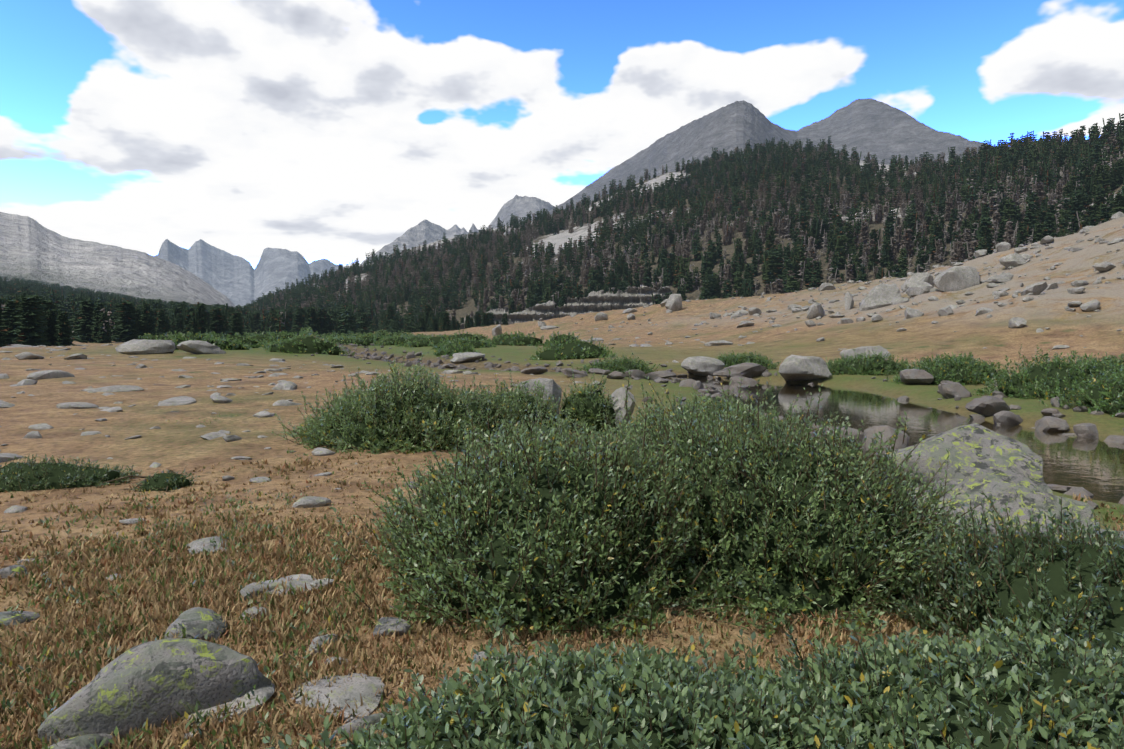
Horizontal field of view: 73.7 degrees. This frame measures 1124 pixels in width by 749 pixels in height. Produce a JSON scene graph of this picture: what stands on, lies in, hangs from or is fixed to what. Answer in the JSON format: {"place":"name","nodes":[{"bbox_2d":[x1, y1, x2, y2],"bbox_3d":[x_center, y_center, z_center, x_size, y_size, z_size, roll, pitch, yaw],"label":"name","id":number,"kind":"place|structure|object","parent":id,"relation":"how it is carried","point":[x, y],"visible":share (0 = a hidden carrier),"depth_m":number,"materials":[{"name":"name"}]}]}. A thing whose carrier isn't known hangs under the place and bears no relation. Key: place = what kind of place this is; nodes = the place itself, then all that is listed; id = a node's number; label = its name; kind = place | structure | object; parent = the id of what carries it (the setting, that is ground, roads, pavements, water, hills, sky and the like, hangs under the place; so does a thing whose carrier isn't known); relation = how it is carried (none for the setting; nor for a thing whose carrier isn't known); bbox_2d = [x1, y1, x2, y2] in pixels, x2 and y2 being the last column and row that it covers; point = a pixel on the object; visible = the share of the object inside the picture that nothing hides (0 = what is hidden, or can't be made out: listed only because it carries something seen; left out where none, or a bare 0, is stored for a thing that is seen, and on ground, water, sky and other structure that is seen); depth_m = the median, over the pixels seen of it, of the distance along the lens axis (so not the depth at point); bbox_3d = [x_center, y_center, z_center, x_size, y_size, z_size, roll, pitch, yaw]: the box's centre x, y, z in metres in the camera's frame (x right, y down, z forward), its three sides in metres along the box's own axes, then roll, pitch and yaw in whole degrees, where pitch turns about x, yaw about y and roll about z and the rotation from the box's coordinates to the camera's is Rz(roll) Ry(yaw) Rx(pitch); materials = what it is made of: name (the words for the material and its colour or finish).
{"place":"outdoors","nodes":[
{"label":"outdoors","id":0,"kind":"place"},
{"bbox_2d":[0,212,234,306],"bbox_3d":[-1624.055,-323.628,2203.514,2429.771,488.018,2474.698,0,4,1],"label":"massif","id":1,"kind":"structure","parent":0,"point":[32,249],"depth_m":1870.88,"materials":[{"name":"stone"}]},
{"bbox_2d":[0,276,418,339],"bbox_3d":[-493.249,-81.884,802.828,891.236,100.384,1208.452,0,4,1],"label":"conifer trees","id":2,"kind":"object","parent":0,"point":[61,298],"depth_m":338.93,"materials":[{"name":"green plant"}]},
{"bbox_2d":[155,239,343,307],"bbox_3d":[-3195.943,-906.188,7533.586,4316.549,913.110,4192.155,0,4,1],"label":"peaks","id":3,"kind":"object","parent":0,"point":[237,280],"visible":0.27,"depth_m":6949.18,"materials":[{"name":"stone"}]},
{"bbox_2d":[1,304,510,335],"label":"valley snags","id":4,"kind":"object","parent":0,"point":[103,310],"visible":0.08,"depth_m":203.66,"materials":[{"name":"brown wood"}]},
{"bbox_2d":[361,195,554,264],"bbox_3d":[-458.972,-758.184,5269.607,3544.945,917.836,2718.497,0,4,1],"label":"pointed peak","id":5,"kind":"object","parent":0,"point":[420,233],"visible":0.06,"depth_m":5007.24,"materials":[{"name":"stone"}]},
{"bbox_2d":[0,217,1123,748],"bbox_3d":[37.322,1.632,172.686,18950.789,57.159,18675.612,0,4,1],"label":"ground","id":6,"kind":"structure","parent":0,"point":[170,443],"depth_m":21.44,"materials":[{"name":"brown soil"}]},
{"bbox_2d":[0,293,560,346],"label":"valley conifers","id":7,"kind":"object","parent":6,"relation":"on","point":[28,319],"visible":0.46,"depth_m":190.94,"materials":[{"name":"green plant"}]},
{"bbox_2d":[0,413,821,748],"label":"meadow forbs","id":8,"kind":"object","parent":6,"relation":"on","point":[186,715],"visible":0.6,"depth_m":4.24,"materials":[{"name":"brown plant"}]},
{"bbox_2d":[0,337,845,740],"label":"meadow stones","id":9,"kind":"object","parent":6,"relation":"on","point":[340,691],"visible":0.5,"depth_m":4.74,"materials":[{"name":"stone"}]},
{"bbox_2d":[4,235,1100,664],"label":"boulders","id":10,"kind":"object","parent":6,"relation":"on","point":[794,367],"visible":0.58,"depth_m":31.90,"materials":[{"name":"stone"}]},
{"bbox_2d":[0,453,1123,748],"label":"grass tufts","id":11,"kind":"object","parent":6,"relation":"on","point":[132,613],"visible":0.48,"depth_m":4.16,"materials":[{"name":"brown plant"}]},
{"bbox_2d":[0,328,1123,748],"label":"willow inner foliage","id":12,"kind":"object","parent":6,"relation":"on","point":[1006,596],"visible":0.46,"depth_m":4.52,"materials":[{"name":"green plant"}]},
{"bbox_2d":[272,354,1010,668],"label":"willow leaves","id":13,"kind":"object","parent":12,"relation":"on","point":[633,591],"visible":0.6,"depth_m":4.67,"materials":[{"name":"green plant"}]},
{"bbox_2d":[260,600,1123,748],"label":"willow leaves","id":14,"kind":"object","parent":12,"relation":"on","point":[739,688],"visible":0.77,"depth_m":2.69,"materials":[{"name":"green plant"}]},
{"bbox_2d":[0,329,1123,748],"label":"willow","id":15,"kind":"object","parent":6,"relation":"on","point":[648,455],"depth_m":4.34,"materials":[{"name":"green plant"}]},
{"bbox_2d":[0,423,1123,748],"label":"boulders","id":16,"kind":"object","parent":6,"relation":"on","point":[142,683],"visible":0.58,"depth_m":3.22,"materials":[{"name":"stone"}]},
{"bbox_2d":[460,285,672,328],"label":"cliff outcrop","id":17,"kind":"object","parent":6,"relation":"on","point":[601,300],"depth_m":332.02,"materials":[{"name":"stone"}]},
{"bbox_2d":[138,326,1123,417],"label":"shrubs","id":18,"kind":"object","parent":6,"relation":"on","point":[642,364],"visible":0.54,"depth_m":28.44,"materials":[{"name":"green plant"}]},
{"bbox_2d":[294,341,1123,508],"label":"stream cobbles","id":19,"kind":"object","parent":6,"relation":"on","point":[996,407],"visible":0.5,"depth_m":20.38,"materials":[{"name":"stone"}]},
{"bbox_2d":[535,211,1123,349],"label":"hillside stones","id":20,"kind":"object","parent":6,"relation":"on","point":[921,287],"visible":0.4,"depth_m":53.29,"materials":[{"name":"stone"}]},
{"bbox_2d":[0,0,1123,268],"label":"sky","id":21,"kind":"structure","parent":0,"point":[331,130],"materials":[{"name":"white"}]},
{"bbox_2d":[313,147,1123,323],"bbox_3d":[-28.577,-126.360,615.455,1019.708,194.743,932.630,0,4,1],"label":"forest hill","id":22,"kind":"structure","parent":0,"point":[561,237],"depth_m":455.92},
{"bbox_2d":[241,113,1123,324],"bbox_3d":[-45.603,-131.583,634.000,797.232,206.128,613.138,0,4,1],"label":"forest","id":23,"kind":"object","parent":22,"relation":"on","point":[450,294],"visible":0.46,"depth_m":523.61,"materials":[{"name":"green plant"}]},
{"bbox_2d":[375,140,1123,324],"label":"forest snags","id":24,"kind":"object","parent":22,"relation":"on","point":[863,257],"visible":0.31,"depth_m":373.18,"materials":[{"name":"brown wood"}]},
{"bbox_2d":[481,159,1123,313],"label":"forest","id":25,"kind":"object","parent":22,"relation":"on","point":[1079,202],"visible":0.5,"depth_m":338.79,"materials":[{"name":"green plant"}]},
{"bbox_2d":[547,98,991,215],"bbox_3d":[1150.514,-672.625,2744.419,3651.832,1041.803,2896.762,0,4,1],"label":"twin peaks","id":26,"kind":"object","parent":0,"point":[882,130],"visible":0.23,"depth_m":2953.32,"materials":[{"name":"stone"}]},
{"bbox_2d":[644,376,1123,502],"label":"water","id":27,"kind":"structure","parent":0,"point":[1095,467],"depth_m":16.64,"materials":[{"name":"liquid"}]}
]}

